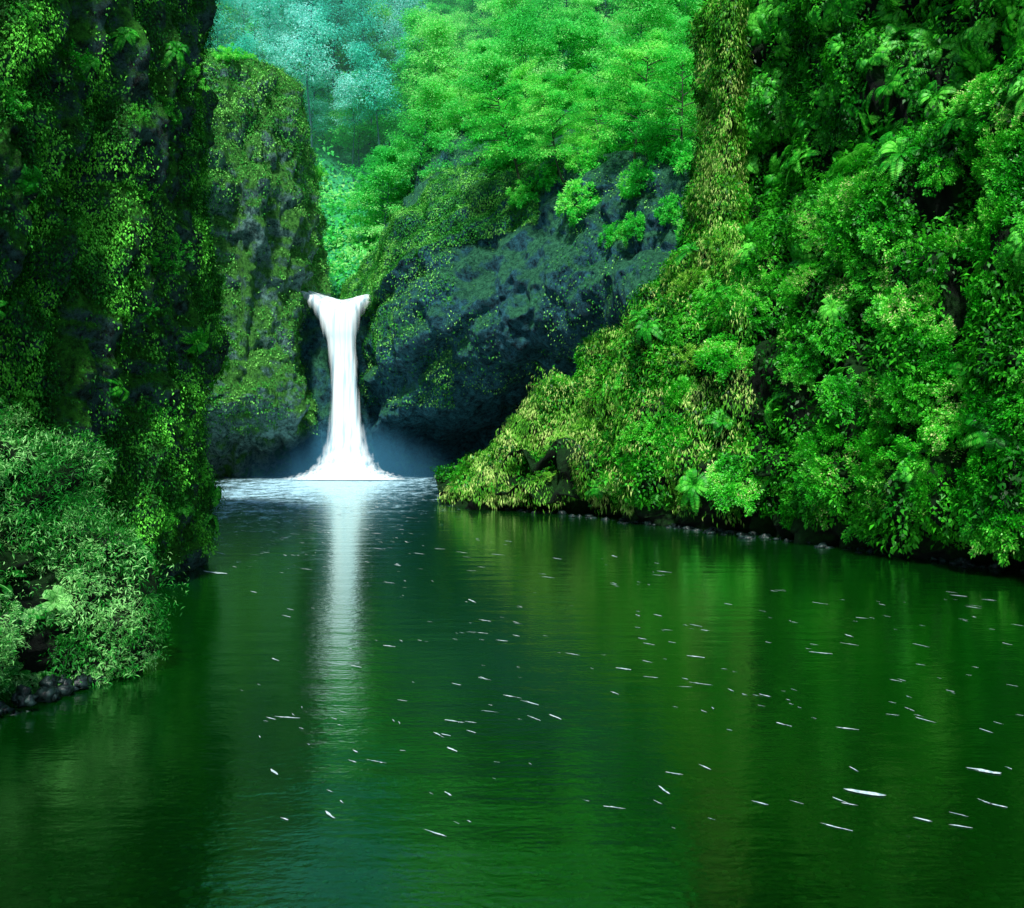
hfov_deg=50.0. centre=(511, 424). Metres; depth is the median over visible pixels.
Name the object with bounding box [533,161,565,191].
leafy shrub
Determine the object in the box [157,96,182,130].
cliff shrub
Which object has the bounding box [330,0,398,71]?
woodland tree
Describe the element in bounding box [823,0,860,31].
fern
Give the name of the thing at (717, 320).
leafy shrub
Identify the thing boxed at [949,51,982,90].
fern
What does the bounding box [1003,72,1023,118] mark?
fern
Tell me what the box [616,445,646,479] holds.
leafy shrub
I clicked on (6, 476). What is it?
fern
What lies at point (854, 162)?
leafy shrub
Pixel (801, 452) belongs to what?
fern
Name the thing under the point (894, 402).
leafy shrub
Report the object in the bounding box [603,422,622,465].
leafy shrub
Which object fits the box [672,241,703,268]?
fern
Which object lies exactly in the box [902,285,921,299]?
fern
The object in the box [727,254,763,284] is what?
leafy shrub
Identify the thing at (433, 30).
woodland tree
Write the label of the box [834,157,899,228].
leafy shrub
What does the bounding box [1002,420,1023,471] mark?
leafy shrub
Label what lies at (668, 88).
broadleaf tree
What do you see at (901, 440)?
leafy shrub
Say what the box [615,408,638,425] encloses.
mossy shrub
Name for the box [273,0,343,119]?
slender tree
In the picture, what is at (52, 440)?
fern
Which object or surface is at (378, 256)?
moss
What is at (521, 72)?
broadleaf tree
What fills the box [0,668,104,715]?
shore stones
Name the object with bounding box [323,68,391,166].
woodland tree
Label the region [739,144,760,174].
fern
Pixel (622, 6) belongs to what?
woodland tree
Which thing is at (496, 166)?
leafy shrub
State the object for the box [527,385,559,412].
mossy shrub
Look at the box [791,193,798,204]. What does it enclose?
fern
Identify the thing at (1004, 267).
leafy shrub
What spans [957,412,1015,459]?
fern
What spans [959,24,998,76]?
fern
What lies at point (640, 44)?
broadleaf tree
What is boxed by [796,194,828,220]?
fern
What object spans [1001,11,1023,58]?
fern
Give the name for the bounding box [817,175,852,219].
leafy shrub
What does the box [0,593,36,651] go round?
shrub
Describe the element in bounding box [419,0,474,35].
woodland tree
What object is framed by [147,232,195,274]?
cliff shrub
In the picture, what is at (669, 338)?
leafy shrub
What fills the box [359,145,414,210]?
woodland tree
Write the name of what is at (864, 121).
fern
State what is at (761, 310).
leafy shrub
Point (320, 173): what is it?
leafy shrub
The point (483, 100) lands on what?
broadleaf tree
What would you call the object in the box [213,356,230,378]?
fern
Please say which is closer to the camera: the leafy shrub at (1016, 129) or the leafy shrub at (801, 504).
the leafy shrub at (1016, 129)
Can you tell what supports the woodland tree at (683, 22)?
on the hillside
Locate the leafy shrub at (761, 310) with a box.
[721,289,783,337]
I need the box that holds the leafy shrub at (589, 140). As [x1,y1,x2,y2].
[575,134,604,153]
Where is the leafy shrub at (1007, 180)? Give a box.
[982,135,1023,216]
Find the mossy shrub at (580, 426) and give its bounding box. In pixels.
[572,417,601,438]
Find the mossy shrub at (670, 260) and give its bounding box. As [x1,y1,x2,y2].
[659,254,687,282]
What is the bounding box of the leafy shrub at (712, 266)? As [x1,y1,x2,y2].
[692,257,731,282]
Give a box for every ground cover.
[0,405,189,701]
[210,0,702,298]
[430,0,1023,561]
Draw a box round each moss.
[0,0,241,575]
[200,48,334,436]
[336,122,692,408]
[437,0,758,527]
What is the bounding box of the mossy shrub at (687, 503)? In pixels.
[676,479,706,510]
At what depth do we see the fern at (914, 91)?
30.42 m
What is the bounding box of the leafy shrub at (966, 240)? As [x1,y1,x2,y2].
[954,205,990,251]
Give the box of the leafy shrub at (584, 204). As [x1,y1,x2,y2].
[554,178,601,227]
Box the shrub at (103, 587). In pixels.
[57,551,114,603]
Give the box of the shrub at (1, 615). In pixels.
[0,605,10,644]
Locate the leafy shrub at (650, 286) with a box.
[639,279,661,295]
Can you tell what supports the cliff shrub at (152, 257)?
attached to the cliff at (82, 21)
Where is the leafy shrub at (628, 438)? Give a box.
[616,417,661,448]
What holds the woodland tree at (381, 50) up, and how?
on the hillside
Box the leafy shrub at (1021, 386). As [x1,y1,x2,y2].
[1010,334,1023,402]
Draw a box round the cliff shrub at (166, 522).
[156,506,178,531]
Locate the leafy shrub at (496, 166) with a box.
[478,151,524,173]
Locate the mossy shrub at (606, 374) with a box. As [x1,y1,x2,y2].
[599,367,619,388]
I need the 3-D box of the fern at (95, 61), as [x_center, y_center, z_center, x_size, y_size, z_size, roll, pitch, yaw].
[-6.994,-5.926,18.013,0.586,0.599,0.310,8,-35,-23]
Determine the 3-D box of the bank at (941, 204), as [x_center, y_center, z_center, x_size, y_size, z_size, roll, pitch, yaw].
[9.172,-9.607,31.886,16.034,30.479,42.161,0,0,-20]
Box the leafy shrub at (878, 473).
[854,458,896,515]
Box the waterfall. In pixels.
[292,291,401,479]
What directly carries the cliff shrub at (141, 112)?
attached to the cliff at (82, 21)
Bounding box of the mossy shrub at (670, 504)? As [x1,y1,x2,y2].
[655,485,680,510]
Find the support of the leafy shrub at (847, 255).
on the bank at (941, 204)
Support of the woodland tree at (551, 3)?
on the hillside
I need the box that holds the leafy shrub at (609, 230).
[597,219,624,248]
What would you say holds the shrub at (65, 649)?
on the bank at (40, 645)
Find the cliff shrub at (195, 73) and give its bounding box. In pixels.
[180,61,209,91]
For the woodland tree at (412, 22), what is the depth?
79.82 m
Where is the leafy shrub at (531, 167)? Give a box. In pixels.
[524,161,541,172]
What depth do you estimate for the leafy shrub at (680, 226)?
45.85 m
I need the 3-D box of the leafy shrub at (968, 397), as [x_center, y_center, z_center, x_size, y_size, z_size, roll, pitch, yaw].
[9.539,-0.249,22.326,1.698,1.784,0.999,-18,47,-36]
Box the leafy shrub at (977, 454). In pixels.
[948,439,1006,519]
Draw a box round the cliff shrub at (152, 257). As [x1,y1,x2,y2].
[145,248,159,265]
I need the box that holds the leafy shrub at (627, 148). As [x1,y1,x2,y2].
[619,145,642,153]
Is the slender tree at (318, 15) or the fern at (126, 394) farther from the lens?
the slender tree at (318, 15)
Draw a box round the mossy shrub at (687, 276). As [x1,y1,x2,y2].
[666,261,710,299]
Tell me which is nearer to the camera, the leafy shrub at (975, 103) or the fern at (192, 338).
the fern at (192, 338)
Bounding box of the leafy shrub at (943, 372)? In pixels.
[926,340,978,405]
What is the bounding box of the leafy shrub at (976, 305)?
[962,252,999,332]
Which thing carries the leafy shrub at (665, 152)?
on the boulder
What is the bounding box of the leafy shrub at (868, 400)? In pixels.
[858,369,905,438]
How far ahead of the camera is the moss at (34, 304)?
18.68 m
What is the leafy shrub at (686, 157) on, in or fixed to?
on the boulder
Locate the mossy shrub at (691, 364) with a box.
[689,339,724,368]
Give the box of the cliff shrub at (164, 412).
[139,396,176,427]
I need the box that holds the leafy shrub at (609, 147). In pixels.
[592,136,619,153]
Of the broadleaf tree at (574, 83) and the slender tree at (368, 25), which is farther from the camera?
the slender tree at (368, 25)
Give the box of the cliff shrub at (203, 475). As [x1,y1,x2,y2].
[192,465,211,489]
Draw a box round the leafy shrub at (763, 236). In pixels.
[753,223,784,259]
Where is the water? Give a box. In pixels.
[0,473,1023,907]
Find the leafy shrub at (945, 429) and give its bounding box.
[917,394,973,450]
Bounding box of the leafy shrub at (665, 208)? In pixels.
[653,192,681,226]
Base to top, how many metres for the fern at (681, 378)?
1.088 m
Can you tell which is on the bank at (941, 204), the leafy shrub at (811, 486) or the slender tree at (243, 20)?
the leafy shrub at (811, 486)
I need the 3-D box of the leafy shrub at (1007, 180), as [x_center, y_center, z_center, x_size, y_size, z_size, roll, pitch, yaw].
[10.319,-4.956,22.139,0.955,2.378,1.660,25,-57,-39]
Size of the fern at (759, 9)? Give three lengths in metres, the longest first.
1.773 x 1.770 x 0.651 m
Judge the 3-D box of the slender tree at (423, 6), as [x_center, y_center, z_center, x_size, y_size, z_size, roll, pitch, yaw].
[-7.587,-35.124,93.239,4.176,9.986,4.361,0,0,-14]
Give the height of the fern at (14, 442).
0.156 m
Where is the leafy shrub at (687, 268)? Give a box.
[677,265,689,283]
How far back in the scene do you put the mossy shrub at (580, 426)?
37.19 m
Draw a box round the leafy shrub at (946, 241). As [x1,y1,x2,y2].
[918,227,975,266]
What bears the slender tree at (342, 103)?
on the hillside
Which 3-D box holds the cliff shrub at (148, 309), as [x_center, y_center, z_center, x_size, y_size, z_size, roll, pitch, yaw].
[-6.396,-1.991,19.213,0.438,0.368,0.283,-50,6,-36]
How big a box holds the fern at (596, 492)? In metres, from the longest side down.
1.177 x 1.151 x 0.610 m
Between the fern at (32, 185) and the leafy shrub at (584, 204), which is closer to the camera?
the fern at (32, 185)
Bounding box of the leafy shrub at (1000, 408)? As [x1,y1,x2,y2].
[972,381,1023,437]
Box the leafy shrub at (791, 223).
[782,189,809,253]
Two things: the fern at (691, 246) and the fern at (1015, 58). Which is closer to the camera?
the fern at (1015, 58)
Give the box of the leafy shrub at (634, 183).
[617,158,658,199]
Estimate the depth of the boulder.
56.58 m
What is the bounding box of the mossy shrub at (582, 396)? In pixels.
[577,386,596,403]
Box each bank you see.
[0,422,159,684]
[435,0,1023,566]
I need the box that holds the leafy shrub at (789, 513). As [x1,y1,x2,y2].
[776,476,800,530]
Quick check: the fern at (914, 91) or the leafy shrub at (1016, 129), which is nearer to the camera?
the leafy shrub at (1016, 129)
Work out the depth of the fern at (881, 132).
31.09 m
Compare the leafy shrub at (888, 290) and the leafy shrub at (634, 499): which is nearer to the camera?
the leafy shrub at (888, 290)
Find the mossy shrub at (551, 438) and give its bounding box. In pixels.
[544,431,577,449]
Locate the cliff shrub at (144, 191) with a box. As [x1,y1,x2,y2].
[131,178,157,207]
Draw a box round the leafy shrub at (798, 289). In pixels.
[780,261,819,311]
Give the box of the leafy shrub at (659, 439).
[640,402,696,454]
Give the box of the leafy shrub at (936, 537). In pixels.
[907,480,967,549]
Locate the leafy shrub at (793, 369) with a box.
[775,341,830,392]
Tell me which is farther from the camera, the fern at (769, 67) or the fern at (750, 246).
the fern at (769, 67)
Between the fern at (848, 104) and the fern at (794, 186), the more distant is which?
the fern at (794, 186)
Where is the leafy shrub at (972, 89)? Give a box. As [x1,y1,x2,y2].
[952,64,1007,113]
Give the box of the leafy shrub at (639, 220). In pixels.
[615,211,645,246]
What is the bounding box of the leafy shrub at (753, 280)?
[743,267,765,297]
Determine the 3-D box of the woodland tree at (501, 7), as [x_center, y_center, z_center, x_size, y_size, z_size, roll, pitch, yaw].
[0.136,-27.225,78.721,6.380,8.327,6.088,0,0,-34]
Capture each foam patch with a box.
[843,788,884,795]
[967,767,1000,773]
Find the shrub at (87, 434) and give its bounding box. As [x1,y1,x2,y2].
[55,429,116,473]
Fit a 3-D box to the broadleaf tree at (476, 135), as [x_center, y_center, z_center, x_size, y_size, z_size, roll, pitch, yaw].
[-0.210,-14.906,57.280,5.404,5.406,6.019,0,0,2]
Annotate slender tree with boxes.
[208,0,251,51]
[221,0,259,32]
[225,30,260,61]
[245,0,299,74]
[257,0,297,63]
[266,0,345,146]
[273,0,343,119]
[287,0,331,89]
[288,40,339,137]
[292,0,344,37]
[301,0,361,70]
[323,0,372,107]
[330,0,404,144]
[330,72,372,188]
[333,4,359,48]
[338,38,406,202]
[349,0,400,42]
[379,0,432,114]
[391,28,428,67]
[398,0,436,31]
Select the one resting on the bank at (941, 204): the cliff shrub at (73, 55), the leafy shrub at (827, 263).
the leafy shrub at (827, 263)
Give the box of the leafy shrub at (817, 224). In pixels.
[790,209,835,253]
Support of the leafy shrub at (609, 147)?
on the boulder
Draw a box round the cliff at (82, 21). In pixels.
[0,0,229,579]
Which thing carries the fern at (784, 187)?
on the bank at (941, 204)
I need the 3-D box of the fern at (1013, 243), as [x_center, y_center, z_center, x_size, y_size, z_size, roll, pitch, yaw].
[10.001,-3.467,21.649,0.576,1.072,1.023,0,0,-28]
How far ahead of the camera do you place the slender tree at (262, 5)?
83.73 m
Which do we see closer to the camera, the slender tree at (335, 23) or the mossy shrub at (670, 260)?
the mossy shrub at (670, 260)
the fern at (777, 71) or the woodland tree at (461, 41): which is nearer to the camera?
the fern at (777, 71)
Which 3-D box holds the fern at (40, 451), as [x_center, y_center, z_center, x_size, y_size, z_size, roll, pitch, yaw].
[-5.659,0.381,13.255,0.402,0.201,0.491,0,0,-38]
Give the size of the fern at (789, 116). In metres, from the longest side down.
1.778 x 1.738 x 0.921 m
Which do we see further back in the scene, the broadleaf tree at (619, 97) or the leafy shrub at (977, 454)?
the broadleaf tree at (619, 97)
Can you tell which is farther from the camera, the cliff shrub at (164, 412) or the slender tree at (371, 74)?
the slender tree at (371, 74)
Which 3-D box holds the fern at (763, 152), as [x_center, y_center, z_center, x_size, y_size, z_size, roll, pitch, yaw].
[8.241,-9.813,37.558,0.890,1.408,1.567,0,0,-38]
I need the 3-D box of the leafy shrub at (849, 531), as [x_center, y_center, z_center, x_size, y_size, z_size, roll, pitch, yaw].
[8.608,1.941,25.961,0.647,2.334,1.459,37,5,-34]
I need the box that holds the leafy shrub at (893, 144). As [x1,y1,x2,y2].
[874,128,907,172]
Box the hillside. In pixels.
[205,0,702,298]
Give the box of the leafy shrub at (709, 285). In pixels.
[691,278,720,316]
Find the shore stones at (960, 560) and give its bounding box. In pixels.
[505,507,1023,573]
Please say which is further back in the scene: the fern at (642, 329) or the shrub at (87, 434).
the fern at (642, 329)
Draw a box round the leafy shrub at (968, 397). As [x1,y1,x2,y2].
[949,379,1000,455]
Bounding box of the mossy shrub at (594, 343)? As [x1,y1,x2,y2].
[591,335,609,353]
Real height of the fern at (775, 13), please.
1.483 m
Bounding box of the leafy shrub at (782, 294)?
[773,262,822,304]
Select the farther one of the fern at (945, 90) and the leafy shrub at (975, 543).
the fern at (945, 90)
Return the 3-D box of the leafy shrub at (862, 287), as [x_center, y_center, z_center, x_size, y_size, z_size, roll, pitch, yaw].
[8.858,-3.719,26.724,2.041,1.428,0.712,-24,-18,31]
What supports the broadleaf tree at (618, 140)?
on the boulder
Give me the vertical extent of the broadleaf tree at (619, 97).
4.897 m
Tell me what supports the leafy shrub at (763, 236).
on the bank at (941, 204)
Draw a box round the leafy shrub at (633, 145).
[626,140,641,151]
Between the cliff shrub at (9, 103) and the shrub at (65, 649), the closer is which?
the shrub at (65, 649)
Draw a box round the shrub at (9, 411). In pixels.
[0,397,30,430]
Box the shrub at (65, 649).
[43,629,92,671]
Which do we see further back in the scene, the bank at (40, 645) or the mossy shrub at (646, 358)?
the mossy shrub at (646, 358)
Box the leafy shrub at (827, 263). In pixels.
[820,250,841,277]
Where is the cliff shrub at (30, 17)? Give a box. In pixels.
[10,1,41,26]
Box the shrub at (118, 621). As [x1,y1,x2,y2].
[93,604,142,644]
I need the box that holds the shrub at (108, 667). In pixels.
[83,648,125,683]
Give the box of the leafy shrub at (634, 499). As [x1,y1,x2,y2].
[625,486,647,508]
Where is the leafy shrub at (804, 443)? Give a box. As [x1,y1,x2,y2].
[791,417,849,464]
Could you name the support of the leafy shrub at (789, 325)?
on the bank at (941, 204)
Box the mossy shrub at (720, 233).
[697,222,739,256]
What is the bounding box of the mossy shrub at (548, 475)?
[525,466,556,486]
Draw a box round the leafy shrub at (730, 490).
[703,452,778,516]
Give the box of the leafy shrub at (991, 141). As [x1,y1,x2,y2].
[970,116,1019,195]
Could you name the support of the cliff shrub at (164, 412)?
attached to the cliff at (82, 21)
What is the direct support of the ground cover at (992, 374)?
on the bank at (941, 204)
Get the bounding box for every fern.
[0,300,6,315]
[0,459,19,487]
[0,569,25,598]
[0,570,12,592]
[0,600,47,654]
[0,661,30,691]
[1,440,24,447]
[12,569,30,578]
[14,164,41,204]
[29,454,45,478]
[29,671,61,686]
[30,585,72,625]
[33,435,86,450]
[33,448,63,458]
[75,54,102,77]
[87,449,111,478]
[97,376,129,402]
[108,27,139,55]
[116,538,155,568]
[149,611,162,633]
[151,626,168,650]
[159,41,189,72]
[172,493,193,517]
[177,418,193,444]
[178,324,209,353]
[202,511,218,534]
[204,478,221,506]
[205,371,216,395]
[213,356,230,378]
[587,478,607,499]
[602,371,623,406]
[616,483,633,503]
[627,308,655,325]
[634,317,665,348]
[669,373,695,396]
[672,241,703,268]
[675,469,711,515]
[703,284,744,314]
[704,407,737,436]
[728,242,758,269]
[736,0,769,32]
[736,79,758,105]
[737,94,768,138]
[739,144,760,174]
[739,222,762,245]
[741,342,759,355]
[742,181,754,205]
[745,131,772,154]
[745,477,771,501]
[746,12,774,45]
[747,65,762,81]
[751,73,773,99]
[754,79,796,125]
[759,208,782,233]
[761,58,782,77]
[761,117,785,144]
[763,150,788,188]
[764,0,790,33]
[764,183,784,202]
[764,392,785,429]
[767,201,787,217]
[771,26,796,60]
[773,60,797,90]
[778,179,792,197]
[779,0,801,28]
[779,4,798,41]
[780,113,799,144]
[780,137,816,171]
[780,141,829,183]
[785,94,803,128]
[785,294,792,316]
[787,184,804,201]
[789,235,823,271]
[791,111,808,145]
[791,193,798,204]
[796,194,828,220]
[796,447,812,460]
[798,51,809,86]
[798,114,828,142]
[800,0,811,16]
[803,165,812,187]
[806,5,832,39]
[809,85,838,131]
[811,35,824,61]
[814,128,839,155]
[817,295,863,331]
[821,366,849,396]
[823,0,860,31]
[823,166,849,191]
[824,68,854,107]
[827,33,861,66]
[828,143,869,175]
[831,130,863,159]
[838,109,860,135]
[840,89,868,123]
[848,15,895,43]
[853,0,871,9]
[854,29,904,77]
[857,125,883,145]
[859,75,880,137]
[863,15,920,53]
[865,375,876,404]
[866,131,924,166]
[871,0,906,27]
[874,57,927,115]
[874,137,922,182]
[875,106,905,136]
[883,0,904,10]
[889,448,928,500]
[897,74,932,114]
[898,27,952,67]
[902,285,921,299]
[914,0,927,19]
[917,80,957,121]
[921,0,953,36]
[935,103,978,143]
[943,356,978,394]
[946,31,973,76]
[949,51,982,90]
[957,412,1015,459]
[958,70,997,114]
[959,17,1001,52]
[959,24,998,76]
[960,0,970,17]
[976,195,996,220]
[982,0,1002,19]
[983,57,998,74]
[994,0,1023,36]
[995,224,1023,271]
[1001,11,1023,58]
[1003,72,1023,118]
[1008,50,1022,80]
[1019,0,1023,14]
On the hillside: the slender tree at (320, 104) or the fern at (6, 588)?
the slender tree at (320, 104)
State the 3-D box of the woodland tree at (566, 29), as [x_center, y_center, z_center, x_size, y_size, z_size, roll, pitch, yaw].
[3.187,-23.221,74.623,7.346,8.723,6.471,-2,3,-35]
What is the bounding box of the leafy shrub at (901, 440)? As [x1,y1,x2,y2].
[876,420,966,475]
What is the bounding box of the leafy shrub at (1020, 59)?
[1010,47,1023,75]
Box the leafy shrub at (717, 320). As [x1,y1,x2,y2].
[704,282,753,334]
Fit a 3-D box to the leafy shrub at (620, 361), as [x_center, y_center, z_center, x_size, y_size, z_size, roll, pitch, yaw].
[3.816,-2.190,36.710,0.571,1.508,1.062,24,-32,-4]
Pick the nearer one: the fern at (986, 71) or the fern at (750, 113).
the fern at (986, 71)
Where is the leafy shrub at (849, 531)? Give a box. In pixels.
[841,501,887,546]
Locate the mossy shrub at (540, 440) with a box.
[525,427,544,448]
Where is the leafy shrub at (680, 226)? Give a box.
[674,218,684,243]
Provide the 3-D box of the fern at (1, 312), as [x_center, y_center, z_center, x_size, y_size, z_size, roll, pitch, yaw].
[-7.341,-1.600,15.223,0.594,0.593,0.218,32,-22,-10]
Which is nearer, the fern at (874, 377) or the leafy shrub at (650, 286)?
the fern at (874, 377)
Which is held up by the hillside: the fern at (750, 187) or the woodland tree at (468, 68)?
the woodland tree at (468, 68)
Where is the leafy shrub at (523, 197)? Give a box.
[505,175,540,209]
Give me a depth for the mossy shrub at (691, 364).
32.64 m
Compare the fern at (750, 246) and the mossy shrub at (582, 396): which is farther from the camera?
the mossy shrub at (582, 396)
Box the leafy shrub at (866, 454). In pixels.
[843,403,892,490]
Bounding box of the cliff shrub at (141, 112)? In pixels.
[127,103,150,122]
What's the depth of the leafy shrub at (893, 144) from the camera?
27.21 m
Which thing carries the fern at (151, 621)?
on the bank at (40, 645)
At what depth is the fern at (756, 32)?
36.20 m
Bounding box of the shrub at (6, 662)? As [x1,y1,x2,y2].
[0,620,16,687]
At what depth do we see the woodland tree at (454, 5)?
92.05 m
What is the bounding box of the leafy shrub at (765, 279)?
[754,257,795,300]
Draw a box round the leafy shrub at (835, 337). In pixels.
[807,308,858,361]
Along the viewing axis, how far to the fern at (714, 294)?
32.93 m
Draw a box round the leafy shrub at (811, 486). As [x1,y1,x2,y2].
[792,444,863,515]
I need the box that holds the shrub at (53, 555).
[23,532,63,575]
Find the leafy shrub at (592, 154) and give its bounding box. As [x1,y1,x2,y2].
[563,141,606,177]
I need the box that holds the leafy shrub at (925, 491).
[908,462,951,527]
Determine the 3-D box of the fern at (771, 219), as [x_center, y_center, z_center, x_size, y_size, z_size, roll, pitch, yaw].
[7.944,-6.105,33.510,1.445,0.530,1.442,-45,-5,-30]
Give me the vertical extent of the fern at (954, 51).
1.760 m
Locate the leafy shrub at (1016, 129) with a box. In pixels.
[1004,109,1023,154]
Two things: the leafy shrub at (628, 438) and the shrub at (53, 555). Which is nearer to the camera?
the shrub at (53, 555)
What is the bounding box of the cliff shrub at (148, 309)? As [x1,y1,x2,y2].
[137,299,159,321]
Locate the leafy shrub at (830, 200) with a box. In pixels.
[815,173,851,235]
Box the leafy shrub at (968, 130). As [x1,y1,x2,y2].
[953,115,982,168]
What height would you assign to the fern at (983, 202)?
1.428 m
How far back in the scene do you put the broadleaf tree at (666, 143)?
50.35 m
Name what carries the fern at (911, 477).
on the bank at (941, 204)
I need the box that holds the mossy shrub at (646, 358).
[636,344,655,368]
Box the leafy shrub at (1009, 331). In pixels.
[991,317,1023,368]
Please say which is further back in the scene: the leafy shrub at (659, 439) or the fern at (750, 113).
the fern at (750, 113)
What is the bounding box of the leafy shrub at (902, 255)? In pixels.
[890,239,930,284]
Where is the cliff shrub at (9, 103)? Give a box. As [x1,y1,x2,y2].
[0,78,32,121]
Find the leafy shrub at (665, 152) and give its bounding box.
[646,136,691,163]
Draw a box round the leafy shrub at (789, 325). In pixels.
[776,312,814,352]
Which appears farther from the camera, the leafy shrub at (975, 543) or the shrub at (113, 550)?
the leafy shrub at (975, 543)
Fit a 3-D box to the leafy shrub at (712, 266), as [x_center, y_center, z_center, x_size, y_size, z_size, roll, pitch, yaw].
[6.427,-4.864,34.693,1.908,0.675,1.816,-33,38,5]
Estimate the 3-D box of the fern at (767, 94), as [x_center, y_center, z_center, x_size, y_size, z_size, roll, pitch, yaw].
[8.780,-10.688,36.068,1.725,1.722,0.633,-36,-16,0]
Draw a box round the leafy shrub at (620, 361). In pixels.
[615,355,627,375]
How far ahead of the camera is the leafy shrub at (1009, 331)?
21.84 m
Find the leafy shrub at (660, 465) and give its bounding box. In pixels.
[647,442,681,478]
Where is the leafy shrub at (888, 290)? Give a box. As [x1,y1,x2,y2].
[869,286,912,327]
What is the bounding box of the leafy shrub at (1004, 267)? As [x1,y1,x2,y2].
[993,221,1023,286]
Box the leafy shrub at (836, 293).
[822,268,871,320]
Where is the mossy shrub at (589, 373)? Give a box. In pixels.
[577,365,599,387]
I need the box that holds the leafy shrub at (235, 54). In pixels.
[211,43,247,61]
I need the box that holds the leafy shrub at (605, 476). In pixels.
[597,465,624,503]
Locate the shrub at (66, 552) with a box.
[53,541,77,560]
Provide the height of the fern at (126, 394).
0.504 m
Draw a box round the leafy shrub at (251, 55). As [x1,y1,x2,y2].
[240,51,257,59]
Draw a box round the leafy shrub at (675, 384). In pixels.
[661,376,705,407]
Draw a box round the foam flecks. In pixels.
[217,485,1022,835]
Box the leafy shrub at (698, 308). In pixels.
[685,301,718,343]
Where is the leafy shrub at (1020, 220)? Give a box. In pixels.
[1001,187,1023,234]
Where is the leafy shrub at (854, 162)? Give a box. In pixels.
[843,151,871,174]
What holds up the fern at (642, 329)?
on the bank at (941, 204)
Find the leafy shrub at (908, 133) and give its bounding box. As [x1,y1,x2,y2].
[896,122,938,170]
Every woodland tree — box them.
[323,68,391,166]
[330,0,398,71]
[341,145,425,237]
[354,41,404,98]
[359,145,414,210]
[367,58,430,141]
[385,73,453,187]
[387,2,461,89]
[395,10,470,147]
[412,2,469,60]
[416,90,468,157]
[417,96,478,177]
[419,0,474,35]
[422,20,477,91]
[426,0,470,14]
[432,10,489,67]
[432,36,517,132]
[440,50,522,148]
[448,38,506,101]
[454,0,501,40]
[474,0,559,81]
[476,0,536,38]
[485,0,570,99]
[521,0,564,19]
[521,14,605,110]
[530,0,597,21]
[531,0,567,40]
[546,9,637,107]
[558,0,617,63]
[567,0,632,22]
[598,0,686,27]
[607,0,670,47]
[610,0,682,49]
[642,0,703,55]
[643,10,697,79]
[678,0,703,18]
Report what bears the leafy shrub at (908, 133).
on the bank at (941, 204)
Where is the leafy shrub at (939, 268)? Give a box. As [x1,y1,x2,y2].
[918,244,957,315]
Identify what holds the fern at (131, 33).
attached to the cliff at (82, 21)
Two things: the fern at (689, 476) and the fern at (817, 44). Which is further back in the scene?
the fern at (817, 44)
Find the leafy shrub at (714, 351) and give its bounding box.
[693,332,758,382]
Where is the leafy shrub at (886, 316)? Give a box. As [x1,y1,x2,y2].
[862,280,936,346]
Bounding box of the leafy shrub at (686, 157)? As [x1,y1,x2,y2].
[669,137,699,176]
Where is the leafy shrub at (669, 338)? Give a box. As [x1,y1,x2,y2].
[660,312,687,352]
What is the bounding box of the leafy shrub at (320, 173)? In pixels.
[313,165,329,184]
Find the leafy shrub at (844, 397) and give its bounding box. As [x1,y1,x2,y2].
[812,367,866,423]
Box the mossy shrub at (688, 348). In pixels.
[656,338,700,380]
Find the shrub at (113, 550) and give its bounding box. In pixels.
[78,518,143,566]
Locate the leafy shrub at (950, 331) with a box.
[887,309,957,388]
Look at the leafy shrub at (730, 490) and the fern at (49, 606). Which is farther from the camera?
the leafy shrub at (730, 490)
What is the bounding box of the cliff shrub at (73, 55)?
[54,39,91,82]
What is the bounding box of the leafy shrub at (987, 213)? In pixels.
[959,182,1023,275]
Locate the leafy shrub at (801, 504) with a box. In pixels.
[794,467,840,529]
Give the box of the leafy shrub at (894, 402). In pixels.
[874,363,935,425]
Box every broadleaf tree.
[457,79,557,178]
[461,98,514,158]
[478,103,541,166]
[491,95,551,147]
[494,56,571,158]
[508,84,591,186]
[525,71,583,132]
[547,68,600,121]
[561,83,640,148]
[568,97,619,145]
[579,39,695,158]
[590,57,686,156]
[593,41,693,128]
[598,28,690,97]
[603,75,676,152]
[613,101,688,144]
[623,52,698,150]
[626,103,699,155]
[672,54,702,148]
[678,76,698,113]
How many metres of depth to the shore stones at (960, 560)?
29.22 m
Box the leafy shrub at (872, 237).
[852,190,922,263]
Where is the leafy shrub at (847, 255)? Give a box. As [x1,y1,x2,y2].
[822,210,870,279]
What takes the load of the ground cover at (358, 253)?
on the hillside
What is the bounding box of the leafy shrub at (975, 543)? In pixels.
[956,470,1023,567]
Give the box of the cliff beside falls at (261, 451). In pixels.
[200,51,331,476]
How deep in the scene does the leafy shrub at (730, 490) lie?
29.30 m
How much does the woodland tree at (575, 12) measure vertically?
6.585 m
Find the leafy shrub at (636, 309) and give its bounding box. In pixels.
[629,299,651,319]
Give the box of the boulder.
[342,108,699,473]
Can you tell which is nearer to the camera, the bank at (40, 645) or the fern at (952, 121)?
the bank at (40, 645)
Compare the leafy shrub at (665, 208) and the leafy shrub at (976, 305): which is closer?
the leafy shrub at (976, 305)
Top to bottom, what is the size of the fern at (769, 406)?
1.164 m
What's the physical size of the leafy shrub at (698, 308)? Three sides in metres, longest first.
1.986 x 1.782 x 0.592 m
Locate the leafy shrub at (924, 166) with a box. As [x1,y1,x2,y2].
[914,142,966,196]
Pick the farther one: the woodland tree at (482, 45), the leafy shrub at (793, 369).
the woodland tree at (482, 45)
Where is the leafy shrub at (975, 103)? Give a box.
[965,69,1023,135]
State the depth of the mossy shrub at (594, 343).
40.56 m
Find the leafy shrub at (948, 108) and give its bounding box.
[938,96,970,132]
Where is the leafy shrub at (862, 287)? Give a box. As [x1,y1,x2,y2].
[839,247,895,302]

